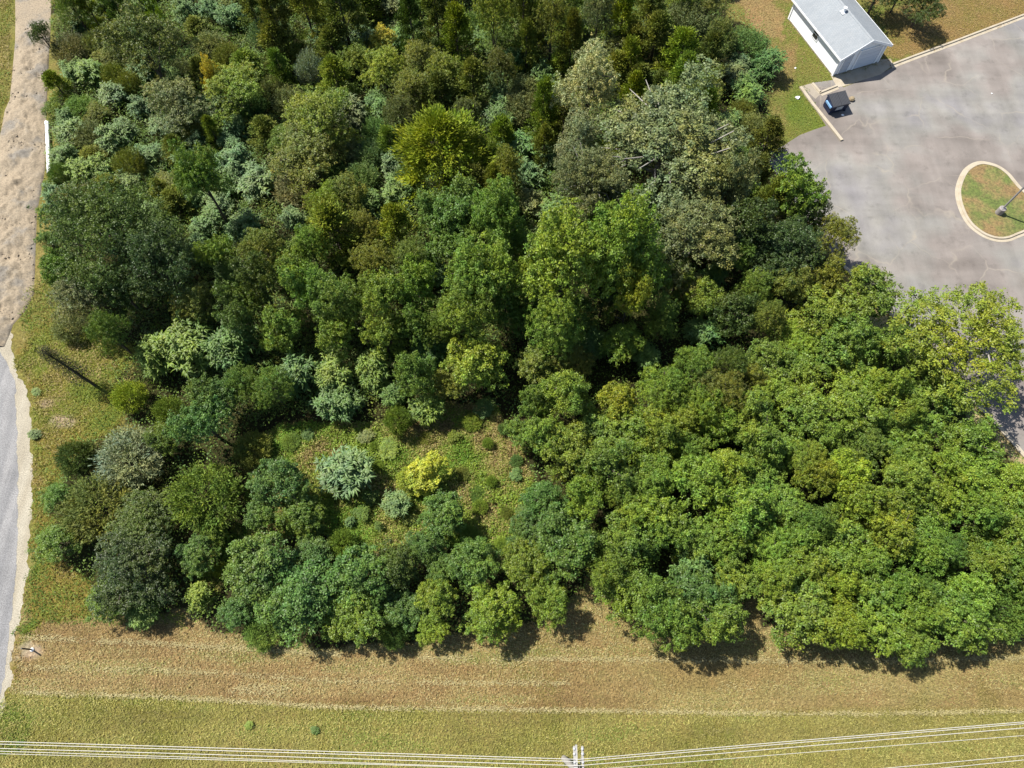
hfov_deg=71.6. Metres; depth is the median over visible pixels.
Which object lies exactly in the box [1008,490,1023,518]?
broadleaf tree
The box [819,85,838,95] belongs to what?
kerb
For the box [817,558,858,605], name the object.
broadleaf tree
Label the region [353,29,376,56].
frond shrub
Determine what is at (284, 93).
feathery shrub
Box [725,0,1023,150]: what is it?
lawn grass
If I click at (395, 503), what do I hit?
frond shrub
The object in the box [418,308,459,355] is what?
leaved tree
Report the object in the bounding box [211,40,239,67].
feathery shrub
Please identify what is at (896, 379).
broadleaf tree
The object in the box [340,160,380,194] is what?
feathery shrub
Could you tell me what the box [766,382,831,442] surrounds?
broadleaf tree
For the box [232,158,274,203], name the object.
frond shrub
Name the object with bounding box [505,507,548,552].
broadleaf tree
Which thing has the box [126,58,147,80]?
frond shrub
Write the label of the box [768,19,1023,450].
parking lot
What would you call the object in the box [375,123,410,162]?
cedar tree
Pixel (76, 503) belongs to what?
feathery shrub
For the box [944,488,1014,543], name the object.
broadleaf tree
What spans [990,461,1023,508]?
broadleaf tree
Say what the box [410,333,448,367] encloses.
frond shrub
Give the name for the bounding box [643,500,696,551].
broadleaf tree
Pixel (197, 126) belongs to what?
leaved tree
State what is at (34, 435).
frond shrub
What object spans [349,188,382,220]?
frond shrub
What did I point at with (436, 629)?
broadleaf tree
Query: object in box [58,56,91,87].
frond shrub
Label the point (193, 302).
leaved tree
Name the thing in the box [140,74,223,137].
leaved tree
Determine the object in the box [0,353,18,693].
gravel road
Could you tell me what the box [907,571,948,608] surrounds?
leaved tree
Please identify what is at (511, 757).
overhead wire
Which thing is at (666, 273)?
broadleaf tree
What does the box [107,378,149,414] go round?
feathery shrub
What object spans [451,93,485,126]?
leaved tree
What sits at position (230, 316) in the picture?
broadleaf tree
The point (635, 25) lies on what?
cedar tree
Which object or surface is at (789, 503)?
broadleaf tree
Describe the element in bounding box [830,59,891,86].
concrete apron
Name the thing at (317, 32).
frond shrub
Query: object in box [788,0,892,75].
shed
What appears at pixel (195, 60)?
cedar tree
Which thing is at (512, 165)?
leaved tree
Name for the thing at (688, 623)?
broadleaf tree
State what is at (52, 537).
broadleaf tree
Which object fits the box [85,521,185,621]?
leaved tree
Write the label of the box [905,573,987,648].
broadleaf tree
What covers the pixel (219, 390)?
broadleaf tree
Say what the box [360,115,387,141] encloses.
feathery shrub
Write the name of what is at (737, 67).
frond shrub
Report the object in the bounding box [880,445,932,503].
broadleaf tree
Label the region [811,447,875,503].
broadleaf tree
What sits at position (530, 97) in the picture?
feathery shrub
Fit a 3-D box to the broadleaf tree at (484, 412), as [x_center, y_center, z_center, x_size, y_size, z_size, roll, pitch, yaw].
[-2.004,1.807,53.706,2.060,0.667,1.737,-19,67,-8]
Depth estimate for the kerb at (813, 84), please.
67.47 m
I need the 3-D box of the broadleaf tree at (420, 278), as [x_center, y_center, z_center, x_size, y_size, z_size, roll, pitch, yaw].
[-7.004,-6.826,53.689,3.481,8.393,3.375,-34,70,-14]
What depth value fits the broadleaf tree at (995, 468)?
48.55 m
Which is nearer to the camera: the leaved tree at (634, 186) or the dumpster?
the leaved tree at (634, 186)
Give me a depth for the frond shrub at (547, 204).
59.25 m
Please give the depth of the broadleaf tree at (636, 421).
49.47 m
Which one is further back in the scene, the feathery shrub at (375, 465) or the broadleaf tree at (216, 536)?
the feathery shrub at (375, 465)
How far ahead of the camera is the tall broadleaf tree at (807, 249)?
53.47 m
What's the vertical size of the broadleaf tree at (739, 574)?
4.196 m
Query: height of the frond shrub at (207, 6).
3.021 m
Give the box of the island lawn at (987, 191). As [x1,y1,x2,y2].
[961,164,1023,236]
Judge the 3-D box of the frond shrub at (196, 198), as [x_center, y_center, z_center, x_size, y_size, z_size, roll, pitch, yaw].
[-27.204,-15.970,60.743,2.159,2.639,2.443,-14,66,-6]
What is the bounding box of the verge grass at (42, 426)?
[0,0,187,754]
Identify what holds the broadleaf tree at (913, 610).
on the ground at (788, 50)
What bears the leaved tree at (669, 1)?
on the ground at (788, 50)
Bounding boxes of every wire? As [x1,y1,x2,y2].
[0,722,1019,759]
[0,728,1020,765]
[0,735,1023,767]
[0,751,501,767]
[2,723,1023,761]
[890,755,1023,767]
[945,760,1020,767]
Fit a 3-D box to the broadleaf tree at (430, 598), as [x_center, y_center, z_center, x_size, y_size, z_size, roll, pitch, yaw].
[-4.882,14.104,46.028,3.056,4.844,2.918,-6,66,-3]
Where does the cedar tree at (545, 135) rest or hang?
on the ground at (788, 50)
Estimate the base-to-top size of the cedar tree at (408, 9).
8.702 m
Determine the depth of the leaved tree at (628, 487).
47.08 m
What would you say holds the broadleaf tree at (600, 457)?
on the ground at (788, 50)
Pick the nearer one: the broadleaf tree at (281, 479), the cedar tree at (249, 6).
the broadleaf tree at (281, 479)
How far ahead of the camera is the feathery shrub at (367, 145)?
61.87 m
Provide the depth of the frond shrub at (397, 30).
68.17 m
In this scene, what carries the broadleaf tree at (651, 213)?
on the ground at (788, 50)
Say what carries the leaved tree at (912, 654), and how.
on the ground at (788, 50)
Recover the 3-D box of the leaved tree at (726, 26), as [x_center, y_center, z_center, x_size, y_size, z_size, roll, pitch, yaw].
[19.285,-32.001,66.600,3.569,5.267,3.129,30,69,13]
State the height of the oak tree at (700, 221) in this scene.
8.759 m
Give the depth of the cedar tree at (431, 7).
65.08 m
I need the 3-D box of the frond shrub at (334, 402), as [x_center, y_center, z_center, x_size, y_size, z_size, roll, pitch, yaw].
[-13.010,1.220,52.648,4.018,3.302,3.551,18,67,8]
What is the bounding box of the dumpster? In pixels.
[823,90,850,114]
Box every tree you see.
[25,19,58,59]
[25,524,82,565]
[26,166,185,301]
[33,229,53,248]
[34,343,96,387]
[35,203,50,221]
[36,481,77,513]
[37,247,79,287]
[38,68,75,101]
[41,96,61,114]
[41,177,59,191]
[45,177,134,248]
[45,270,112,330]
[49,0,93,31]
[56,6,82,34]
[73,0,107,29]
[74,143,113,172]
[77,99,110,127]
[82,305,137,358]
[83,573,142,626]
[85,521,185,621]
[89,0,191,86]
[89,263,153,318]
[90,44,123,68]
[96,172,124,195]
[98,0,143,34]
[103,486,177,547]
[105,217,198,306]
[140,0,169,39]
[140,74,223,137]
[141,422,177,455]
[145,176,168,201]
[155,169,182,196]
[156,183,196,223]
[160,133,189,164]
[161,388,235,446]
[166,137,234,223]
[167,280,223,325]
[173,115,197,140]
[173,533,220,582]
[181,371,244,413]
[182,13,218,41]
[183,119,212,137]
[186,54,213,85]
[189,233,235,266]
[195,143,219,164]
[197,518,233,553]
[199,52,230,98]
[200,113,224,149]
[202,55,269,130]
[210,278,268,336]
[214,592,258,631]
[216,0,241,11]
[219,525,291,605]
[222,361,261,404]
[228,250,286,313]
[229,46,270,84]
[230,521,242,534]
[235,0,267,38]
[235,227,285,275]
[242,493,281,531]
[244,455,311,507]
[247,114,280,161]
[247,361,295,409]
[253,0,306,58]
[253,548,336,651]
[255,16,305,72]
[258,303,301,354]
[265,46,297,90]
[266,123,302,155]
[267,119,348,192]
[270,236,316,282]
[272,164,326,211]
[274,489,327,542]
[276,258,325,324]
[280,83,368,146]
[285,532,334,575]
[286,0,324,46]
[289,222,336,268]
[301,178,354,223]
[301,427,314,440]
[306,268,374,335]
[307,197,374,272]
[310,24,347,68]
[312,0,378,63]
[312,52,361,99]
[313,309,355,358]
[315,524,326,535]
[320,590,386,647]
[324,542,389,613]
[327,167,370,211]
[336,37,380,83]
[337,0,384,23]
[343,206,381,246]
[347,239,396,277]
[351,504,369,521]
[354,266,407,317]
[357,44,409,97]
[357,310,408,361]
[368,22,397,54]
[368,537,422,599]
[371,200,418,257]
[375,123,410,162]
[377,587,427,634]
[378,436,398,459]
[381,89,420,126]
[385,64,429,109]
[387,99,503,208]
[391,234,430,276]
[392,350,436,396]
[393,0,431,62]
[394,302,430,347]
[395,252,437,314]
[395,466,417,492]
[401,38,445,75]
[404,525,449,568]
[414,187,447,235]
[414,578,459,624]
[415,69,462,111]
[416,488,466,538]
[416,611,450,647]
[418,0,453,48]
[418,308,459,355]
[421,172,484,243]
[422,47,465,93]
[423,216,477,262]
[424,551,457,588]
[429,362,468,401]
[433,0,479,73]
[436,276,498,345]
[439,337,509,391]
[441,226,528,319]
[443,536,503,592]
[447,428,461,443]
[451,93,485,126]
[453,53,496,115]
[455,162,486,196]
[457,580,522,647]
[465,173,525,242]
[472,0,515,66]
[472,396,496,418]
[476,134,504,168]
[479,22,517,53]
[480,161,507,206]
[481,43,517,89]
[484,112,518,160]
[487,284,523,333]
[489,221,533,263]
[493,142,523,194]
[498,536,551,590]
[503,415,544,452]
[504,0,543,58]
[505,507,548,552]
[507,197,621,308]
[507,285,554,338]
[508,335,570,387]
[512,15,542,74]
[514,0,544,17]
[515,504,529,517]
[517,384,553,418]
[518,480,570,521]
[520,73,558,142]
[521,16,547,55]
[522,412,565,456]
[523,287,585,359]
[525,574,569,632]
[530,0,570,66]
[530,122,555,167]
[532,369,597,417]
[533,499,597,582]
[539,80,580,123]
[539,420,593,481]
[546,0,583,29]
[546,46,575,80]
[547,6,594,47]
[549,32,620,142]
[549,96,579,143]
[550,341,597,383]
[551,142,632,224]
[553,105,600,178]
[555,7,583,77]
[559,472,603,520]
[562,293,600,329]
[571,438,638,497]
[573,407,628,460]
[579,0,616,45]
[580,54,758,224]
[582,200,620,240]
[584,545,630,601]
[586,184,668,308]
[587,275,620,319]
[592,29,637,63]
[592,138,625,172]
[592,510,661,571]
[592,563,659,627]
[595,380,638,419]
[595,470,643,516]
[598,321,646,366]
[600,49,630,96]
[601,0,639,39]
[602,182,623,202]
[603,256,653,324]
[611,33,642,87]
[611,403,661,457]
[614,67,647,119]
[614,481,678,538]
[619,183,653,207]
[620,19,648,66]
[620,60,655,101]
[626,574,684,642]
[627,431,672,477]
[629,0,677,45]
[630,461,676,502]
[631,364,692,414]
[632,403,688,457]
[637,9,678,70]
[640,206,672,244]
[641,291,681,342]
[642,258,672,307]
[643,174,680,201]
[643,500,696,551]
[645,67,672,103]
[647,187,745,298]
[650,602,703,652]
[651,25,703,84]
[661,47,700,102]
[664,398,701,439]
[664,553,737,635]
[666,0,697,6]
[666,253,695,302]
[667,429,710,469]
[669,453,729,510]
[670,516,724,572]
[671,343,717,392]
[679,383,724,422]
[681,59,726,104]
[682,275,728,318]
[684,0,730,15]
[687,159,726,206]
[689,86,722,137]
[690,366,752,422]
[690,589,749,645]
[694,28,731,79]
[695,398,735,449]
[701,16,739,56]
[701,131,738,156]
[701,447,752,492]
[704,482,775,537]
[705,146,764,215]
[706,521,756,573]
[709,289,761,337]
[710,344,750,381]
[713,232,756,281]
[713,550,762,603]
[721,384,776,445]
[723,196,779,252]
[726,176,759,208]
[729,266,776,306]
[729,362,770,390]
[734,410,786,474]
[735,434,789,495]
[741,520,794,576]
[744,214,826,294]
[744,337,798,383]
[746,152,775,194]
[747,114,791,160]
[750,299,786,344]
[752,172,791,223]
[755,568,844,652]
[757,558,802,607]
[759,369,793,418]
[762,481,814,536]
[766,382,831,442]
[768,265,814,316]
[769,318,820,360]
[769,347,831,397]
[769,432,802,475]
[774,151,831,223]
[776,197,833,244]
[777,546,837,598]
[780,521,827,565]
[784,436,830,475]
[785,284,857,352]
[788,501,842,547]
[790,458,842,500]
[798,417,844,459]
[809,254,849,304]
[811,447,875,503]
[812,312,885,373]
[812,517,879,573]
[815,588,861,628]
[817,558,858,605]
[818,212,861,263]
[823,348,878,400]
[824,376,887,442]
[825,614,867,650]
[826,261,904,322]
[828,417,893,483]
[830,476,887,523]
[839,509,885,538]
[847,534,893,583]
[850,569,893,607]
[854,570,929,657]
[864,367,915,412]
[865,400,905,441]
[865,484,910,522]
[867,0,905,14]
[868,326,907,371]
[868,507,915,562]
[871,625,942,668]
[879,280,1023,417]
[880,389,930,437]
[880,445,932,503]
[880,565,921,611]
[881,438,932,464]
[882,0,898,12]
[885,411,946,459]
[886,477,939,521]
[889,508,954,552]
[889,584,945,631]
[893,323,917,351]
[894,534,958,576]
[901,0,947,27]
[904,476,966,534]
[905,341,950,385]
[905,372,970,421]
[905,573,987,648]
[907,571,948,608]
[919,530,972,580]
[920,445,974,490]
[932,415,1005,468]
[935,461,1005,517]
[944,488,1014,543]
[944,569,998,619]
[950,601,1007,655]
[957,532,1013,584]
[962,513,1023,564]
[971,452,1005,487]
[971,538,1023,592]
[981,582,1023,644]
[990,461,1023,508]
[1006,583,1023,610]
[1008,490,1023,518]
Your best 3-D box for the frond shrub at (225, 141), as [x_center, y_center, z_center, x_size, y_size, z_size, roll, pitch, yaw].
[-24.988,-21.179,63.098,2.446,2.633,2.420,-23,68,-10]
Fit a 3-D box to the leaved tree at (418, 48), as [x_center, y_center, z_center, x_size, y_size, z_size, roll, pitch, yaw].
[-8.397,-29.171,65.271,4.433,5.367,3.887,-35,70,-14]
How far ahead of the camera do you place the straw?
45.95 m
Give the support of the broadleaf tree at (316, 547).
on the ground at (788, 50)
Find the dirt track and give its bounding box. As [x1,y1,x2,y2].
[0,0,50,346]
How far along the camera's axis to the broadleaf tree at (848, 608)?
44.65 m
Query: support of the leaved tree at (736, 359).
on the ground at (788, 50)
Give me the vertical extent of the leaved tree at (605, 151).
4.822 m
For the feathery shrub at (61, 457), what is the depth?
50.64 m
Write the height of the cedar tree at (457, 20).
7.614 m
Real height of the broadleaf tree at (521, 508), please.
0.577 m
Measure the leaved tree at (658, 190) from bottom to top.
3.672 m
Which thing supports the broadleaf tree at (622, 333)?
on the ground at (788, 50)
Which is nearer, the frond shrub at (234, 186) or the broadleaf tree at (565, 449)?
the broadleaf tree at (565, 449)
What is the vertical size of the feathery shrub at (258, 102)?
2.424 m
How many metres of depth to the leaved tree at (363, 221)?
56.75 m
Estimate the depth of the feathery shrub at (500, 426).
52.64 m
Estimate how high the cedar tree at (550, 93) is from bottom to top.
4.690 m
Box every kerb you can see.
[799,86,843,140]
[811,82,821,92]
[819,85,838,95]
[833,257,1023,456]
[890,14,1023,67]
[955,161,1023,241]
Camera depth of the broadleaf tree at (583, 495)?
46.21 m
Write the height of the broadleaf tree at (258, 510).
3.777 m
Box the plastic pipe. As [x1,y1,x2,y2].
[45,121,50,172]
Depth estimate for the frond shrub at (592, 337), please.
54.15 m
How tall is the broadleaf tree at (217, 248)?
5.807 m
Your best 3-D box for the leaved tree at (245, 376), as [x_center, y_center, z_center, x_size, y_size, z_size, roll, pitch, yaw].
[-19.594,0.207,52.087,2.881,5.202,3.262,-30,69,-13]
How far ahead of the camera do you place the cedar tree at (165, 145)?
61.16 m
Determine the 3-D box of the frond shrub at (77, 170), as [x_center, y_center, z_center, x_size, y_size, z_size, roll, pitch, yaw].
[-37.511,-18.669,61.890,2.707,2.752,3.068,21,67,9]
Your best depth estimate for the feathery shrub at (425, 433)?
52.65 m
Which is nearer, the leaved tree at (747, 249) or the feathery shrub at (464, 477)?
the feathery shrub at (464, 477)
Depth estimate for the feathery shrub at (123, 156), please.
61.31 m
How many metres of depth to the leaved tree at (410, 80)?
62.46 m
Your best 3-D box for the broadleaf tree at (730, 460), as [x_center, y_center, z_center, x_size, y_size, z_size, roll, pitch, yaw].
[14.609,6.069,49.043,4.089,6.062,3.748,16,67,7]
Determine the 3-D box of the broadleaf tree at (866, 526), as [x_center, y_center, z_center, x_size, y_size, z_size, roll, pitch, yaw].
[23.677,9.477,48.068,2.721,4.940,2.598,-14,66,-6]
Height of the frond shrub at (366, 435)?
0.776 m
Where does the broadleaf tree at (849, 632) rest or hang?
on the ground at (788, 50)
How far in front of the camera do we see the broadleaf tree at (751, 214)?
53.07 m
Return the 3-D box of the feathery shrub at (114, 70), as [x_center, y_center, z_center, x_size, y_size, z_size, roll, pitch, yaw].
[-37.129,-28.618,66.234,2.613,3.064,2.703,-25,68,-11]
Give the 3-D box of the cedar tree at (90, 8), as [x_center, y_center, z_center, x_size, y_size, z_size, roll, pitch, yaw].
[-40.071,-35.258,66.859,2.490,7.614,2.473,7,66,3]
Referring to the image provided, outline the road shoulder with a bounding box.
[0,332,32,717]
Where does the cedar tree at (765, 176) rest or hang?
on the ground at (788, 50)
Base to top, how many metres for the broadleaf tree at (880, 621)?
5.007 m
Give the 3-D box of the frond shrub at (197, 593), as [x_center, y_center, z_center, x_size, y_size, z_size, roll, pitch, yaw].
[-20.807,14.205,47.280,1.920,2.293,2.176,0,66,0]
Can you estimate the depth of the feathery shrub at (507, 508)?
50.26 m
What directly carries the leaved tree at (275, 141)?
on the ground at (788, 50)
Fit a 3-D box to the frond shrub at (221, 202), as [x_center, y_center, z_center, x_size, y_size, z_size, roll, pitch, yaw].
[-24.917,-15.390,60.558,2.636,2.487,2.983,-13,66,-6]
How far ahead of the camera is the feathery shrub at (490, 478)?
51.06 m
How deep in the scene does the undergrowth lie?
54.92 m
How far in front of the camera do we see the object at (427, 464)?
49.45 m
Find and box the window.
[811,30,818,41]
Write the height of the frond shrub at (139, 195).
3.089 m
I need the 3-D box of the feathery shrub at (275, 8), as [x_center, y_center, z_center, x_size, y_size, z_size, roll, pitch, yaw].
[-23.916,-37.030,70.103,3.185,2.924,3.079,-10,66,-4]
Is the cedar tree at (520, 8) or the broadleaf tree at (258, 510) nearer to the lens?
the broadleaf tree at (258, 510)
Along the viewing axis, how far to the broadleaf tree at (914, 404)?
48.70 m
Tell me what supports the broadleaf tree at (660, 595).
on the ground at (788, 50)
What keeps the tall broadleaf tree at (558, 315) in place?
on the ground at (788, 50)
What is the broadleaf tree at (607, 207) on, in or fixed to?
on the ground at (788, 50)
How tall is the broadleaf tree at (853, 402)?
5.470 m
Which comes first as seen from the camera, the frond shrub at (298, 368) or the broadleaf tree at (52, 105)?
the frond shrub at (298, 368)
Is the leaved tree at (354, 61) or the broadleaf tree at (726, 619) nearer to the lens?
the broadleaf tree at (726, 619)
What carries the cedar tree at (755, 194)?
on the ground at (788, 50)
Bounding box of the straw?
[18,633,1023,717]
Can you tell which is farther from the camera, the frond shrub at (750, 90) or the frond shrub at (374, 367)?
the frond shrub at (750, 90)
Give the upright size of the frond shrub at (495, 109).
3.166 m
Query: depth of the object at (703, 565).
45.92 m
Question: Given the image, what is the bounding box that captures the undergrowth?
[33,0,1023,647]
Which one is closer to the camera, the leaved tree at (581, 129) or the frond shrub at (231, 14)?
the leaved tree at (581, 129)
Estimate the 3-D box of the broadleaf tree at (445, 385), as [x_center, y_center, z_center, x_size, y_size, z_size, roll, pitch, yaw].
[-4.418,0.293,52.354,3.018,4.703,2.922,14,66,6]
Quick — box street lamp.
[995,186,1023,215]
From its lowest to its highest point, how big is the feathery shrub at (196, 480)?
4.568 m
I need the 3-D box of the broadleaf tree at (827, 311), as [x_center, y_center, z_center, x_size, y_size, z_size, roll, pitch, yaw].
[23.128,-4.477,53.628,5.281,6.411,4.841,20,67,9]
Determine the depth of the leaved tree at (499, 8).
62.61 m
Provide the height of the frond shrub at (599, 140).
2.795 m
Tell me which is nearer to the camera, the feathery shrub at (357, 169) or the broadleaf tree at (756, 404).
the broadleaf tree at (756, 404)
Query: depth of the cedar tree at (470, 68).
62.91 m
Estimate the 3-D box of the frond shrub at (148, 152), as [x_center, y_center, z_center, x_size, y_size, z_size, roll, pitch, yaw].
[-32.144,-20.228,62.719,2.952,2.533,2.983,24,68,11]
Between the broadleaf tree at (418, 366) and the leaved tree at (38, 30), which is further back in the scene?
the leaved tree at (38, 30)
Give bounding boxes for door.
[837,53,855,73]
[851,45,884,69]
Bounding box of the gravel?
[0,28,47,319]
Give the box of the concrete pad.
[803,83,819,98]
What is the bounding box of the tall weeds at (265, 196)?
[43,0,722,420]
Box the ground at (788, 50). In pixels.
[0,0,1023,767]
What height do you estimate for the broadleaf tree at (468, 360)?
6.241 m
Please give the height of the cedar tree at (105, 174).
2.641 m
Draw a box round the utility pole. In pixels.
[561,745,584,767]
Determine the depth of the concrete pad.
67.43 m
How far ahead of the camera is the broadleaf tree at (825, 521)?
45.45 m
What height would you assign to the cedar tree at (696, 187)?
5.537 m
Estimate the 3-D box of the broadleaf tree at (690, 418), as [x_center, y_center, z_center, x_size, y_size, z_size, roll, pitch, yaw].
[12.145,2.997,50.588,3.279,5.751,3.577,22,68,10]
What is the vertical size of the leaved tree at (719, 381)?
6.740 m
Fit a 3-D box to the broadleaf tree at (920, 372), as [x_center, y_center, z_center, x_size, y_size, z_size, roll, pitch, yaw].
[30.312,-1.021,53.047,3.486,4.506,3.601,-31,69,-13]
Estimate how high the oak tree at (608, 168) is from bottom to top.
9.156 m
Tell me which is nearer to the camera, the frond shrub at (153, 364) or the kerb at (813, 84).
the frond shrub at (153, 364)
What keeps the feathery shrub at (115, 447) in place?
on the ground at (788, 50)
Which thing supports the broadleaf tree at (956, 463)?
on the ground at (788, 50)
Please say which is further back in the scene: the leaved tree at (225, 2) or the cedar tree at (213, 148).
the leaved tree at (225, 2)
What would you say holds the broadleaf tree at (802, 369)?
on the ground at (788, 50)
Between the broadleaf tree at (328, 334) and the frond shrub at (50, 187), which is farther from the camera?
the frond shrub at (50, 187)
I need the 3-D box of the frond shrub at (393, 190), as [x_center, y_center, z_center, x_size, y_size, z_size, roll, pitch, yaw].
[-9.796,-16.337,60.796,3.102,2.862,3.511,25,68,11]
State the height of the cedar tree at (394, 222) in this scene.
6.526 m
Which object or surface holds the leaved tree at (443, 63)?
on the ground at (788, 50)
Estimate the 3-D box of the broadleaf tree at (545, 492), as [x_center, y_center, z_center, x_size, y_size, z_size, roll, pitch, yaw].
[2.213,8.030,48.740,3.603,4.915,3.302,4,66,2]
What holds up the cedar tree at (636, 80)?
on the ground at (788, 50)
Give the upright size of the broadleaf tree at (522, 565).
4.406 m
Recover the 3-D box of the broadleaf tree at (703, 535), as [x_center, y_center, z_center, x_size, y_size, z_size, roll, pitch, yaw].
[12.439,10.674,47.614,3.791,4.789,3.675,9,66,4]
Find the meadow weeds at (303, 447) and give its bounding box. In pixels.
[187,400,534,610]
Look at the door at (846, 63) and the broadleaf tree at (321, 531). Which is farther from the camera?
the door at (846, 63)
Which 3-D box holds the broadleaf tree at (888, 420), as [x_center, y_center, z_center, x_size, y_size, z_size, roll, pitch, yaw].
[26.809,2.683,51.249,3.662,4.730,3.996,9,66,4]
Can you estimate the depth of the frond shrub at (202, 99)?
64.65 m
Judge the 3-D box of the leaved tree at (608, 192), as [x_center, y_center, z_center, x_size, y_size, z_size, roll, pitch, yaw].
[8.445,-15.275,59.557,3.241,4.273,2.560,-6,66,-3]
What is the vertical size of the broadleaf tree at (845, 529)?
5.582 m
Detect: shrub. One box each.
[27,429,41,439]
[30,387,40,395]
[39,181,65,208]
[44,141,79,164]
[46,159,71,185]
[48,29,91,64]
[49,313,85,342]
[51,439,96,477]
[51,468,140,546]
[52,116,86,143]
[54,107,74,128]
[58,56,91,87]
[58,180,80,189]
[62,156,91,181]
[63,93,102,118]
[67,13,94,35]
[70,118,105,149]
[72,58,109,89]
[79,30,109,58]
[80,151,115,184]
[87,423,164,490]
[91,26,122,49]
[93,0,118,15]
[93,122,135,155]
[95,80,126,106]
[99,61,123,83]
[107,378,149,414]
[109,144,146,176]
[112,116,139,142]
[114,69,142,96]
[114,168,141,194]
[114,187,145,217]
[121,0,158,18]
[124,587,160,633]
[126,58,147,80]
[126,94,157,122]
[131,142,162,172]
[133,334,172,383]
[134,53,166,83]
[137,198,169,234]
[145,114,170,135]
[148,309,221,378]
[151,393,186,422]
[161,458,248,535]
[164,66,190,88]
[169,56,194,81]
[169,144,194,161]
[171,0,203,25]
[180,187,205,212]
[181,129,206,150]
[183,232,211,268]
[184,581,213,613]
[187,204,226,239]
[188,92,218,120]
[191,28,226,57]
[195,0,222,21]
[197,320,265,370]
[202,187,237,217]
[204,95,231,120]
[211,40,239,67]
[212,562,226,578]
[213,1,249,29]
[213,140,255,174]
[214,255,244,289]
[216,129,243,149]
[217,168,238,193]
[221,114,249,142]
[222,207,263,245]
[223,96,255,121]
[224,160,247,179]
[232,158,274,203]
[232,428,274,470]
[241,613,283,653]
[242,86,272,113]
[244,720,252,729]
[246,17,264,48]
[255,2,284,11]
[258,74,283,101]
[271,84,305,116]
[272,348,323,400]
[276,203,311,230]
[280,432,300,451]
[291,46,322,87]
[307,23,339,46]
[308,379,367,422]
[310,347,355,392]
[310,726,319,735]
[313,444,375,499]
[315,151,346,181]
[326,526,359,557]
[334,92,368,134]
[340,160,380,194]
[341,24,369,56]
[341,137,361,164]
[344,516,356,527]
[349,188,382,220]
[352,346,393,398]
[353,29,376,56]
[354,136,386,167]
[356,427,376,443]
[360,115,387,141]
[361,488,379,505]
[364,88,388,119]
[369,441,378,450]
[372,460,385,473]
[374,521,383,532]
[378,381,406,407]
[379,145,410,180]
[379,173,414,211]
[379,489,412,519]
[379,623,407,651]
[380,0,399,14]
[382,404,414,437]
[388,22,411,52]
[393,162,419,187]
[402,511,418,527]
[403,103,427,126]
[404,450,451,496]
[407,393,446,426]
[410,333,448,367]
[419,431,433,445]
[421,34,456,62]
[427,261,448,286]
[454,466,468,481]
[460,523,478,542]
[461,413,481,431]
[463,10,482,38]
[467,21,492,56]
[467,485,486,501]
[472,499,488,515]
[480,92,517,132]
[481,437,494,449]
[485,70,509,102]
[486,475,497,487]
[492,128,539,162]
[493,537,508,554]
[495,90,534,128]
[497,423,508,434]
[500,506,513,518]
[501,46,529,75]
[508,72,538,98]
[509,454,523,467]
[509,466,522,480]
[513,156,546,188]
[515,185,544,217]
[520,90,535,117]
[530,58,559,83]
[536,192,573,221]
[537,144,567,179]
[575,193,597,222]
[575,323,613,359]
[588,132,605,149]
[631,339,661,369]
[668,0,711,38]
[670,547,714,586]
[677,92,698,116]
[680,315,725,349]
[696,262,729,291]
[709,106,742,131]
[717,51,752,89]
[721,22,772,66]
[726,146,756,176]
[727,97,757,117]
[729,69,766,110]
[734,110,767,142]
[746,45,789,82]
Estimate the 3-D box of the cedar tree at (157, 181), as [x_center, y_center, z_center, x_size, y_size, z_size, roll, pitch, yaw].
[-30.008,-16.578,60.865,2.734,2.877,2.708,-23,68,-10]
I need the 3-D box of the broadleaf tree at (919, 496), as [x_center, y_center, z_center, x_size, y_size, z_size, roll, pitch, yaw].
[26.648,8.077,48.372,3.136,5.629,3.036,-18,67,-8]
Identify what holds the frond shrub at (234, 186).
on the ground at (788, 50)
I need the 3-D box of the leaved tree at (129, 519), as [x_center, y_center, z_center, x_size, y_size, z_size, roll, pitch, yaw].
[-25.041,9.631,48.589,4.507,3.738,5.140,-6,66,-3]
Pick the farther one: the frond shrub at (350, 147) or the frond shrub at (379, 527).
the frond shrub at (350, 147)
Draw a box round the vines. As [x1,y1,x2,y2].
[196,407,533,611]
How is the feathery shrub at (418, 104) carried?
on the ground at (788, 50)
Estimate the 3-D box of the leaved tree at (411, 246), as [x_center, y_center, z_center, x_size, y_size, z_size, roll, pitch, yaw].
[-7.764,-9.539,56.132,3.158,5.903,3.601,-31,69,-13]
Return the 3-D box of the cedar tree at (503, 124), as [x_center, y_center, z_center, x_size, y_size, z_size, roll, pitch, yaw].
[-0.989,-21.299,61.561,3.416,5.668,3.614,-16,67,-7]
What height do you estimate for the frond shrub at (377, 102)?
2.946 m
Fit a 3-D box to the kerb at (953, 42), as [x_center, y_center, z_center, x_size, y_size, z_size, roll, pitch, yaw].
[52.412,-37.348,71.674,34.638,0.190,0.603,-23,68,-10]
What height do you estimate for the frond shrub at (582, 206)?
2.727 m
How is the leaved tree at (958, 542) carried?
on the ground at (788, 50)
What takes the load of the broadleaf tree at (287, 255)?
on the ground at (788, 50)
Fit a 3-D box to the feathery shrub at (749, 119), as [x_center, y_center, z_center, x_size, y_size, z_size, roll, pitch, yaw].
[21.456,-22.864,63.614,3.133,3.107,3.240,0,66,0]
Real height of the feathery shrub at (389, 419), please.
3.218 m
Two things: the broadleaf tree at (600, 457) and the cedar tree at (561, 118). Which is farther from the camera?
the cedar tree at (561, 118)

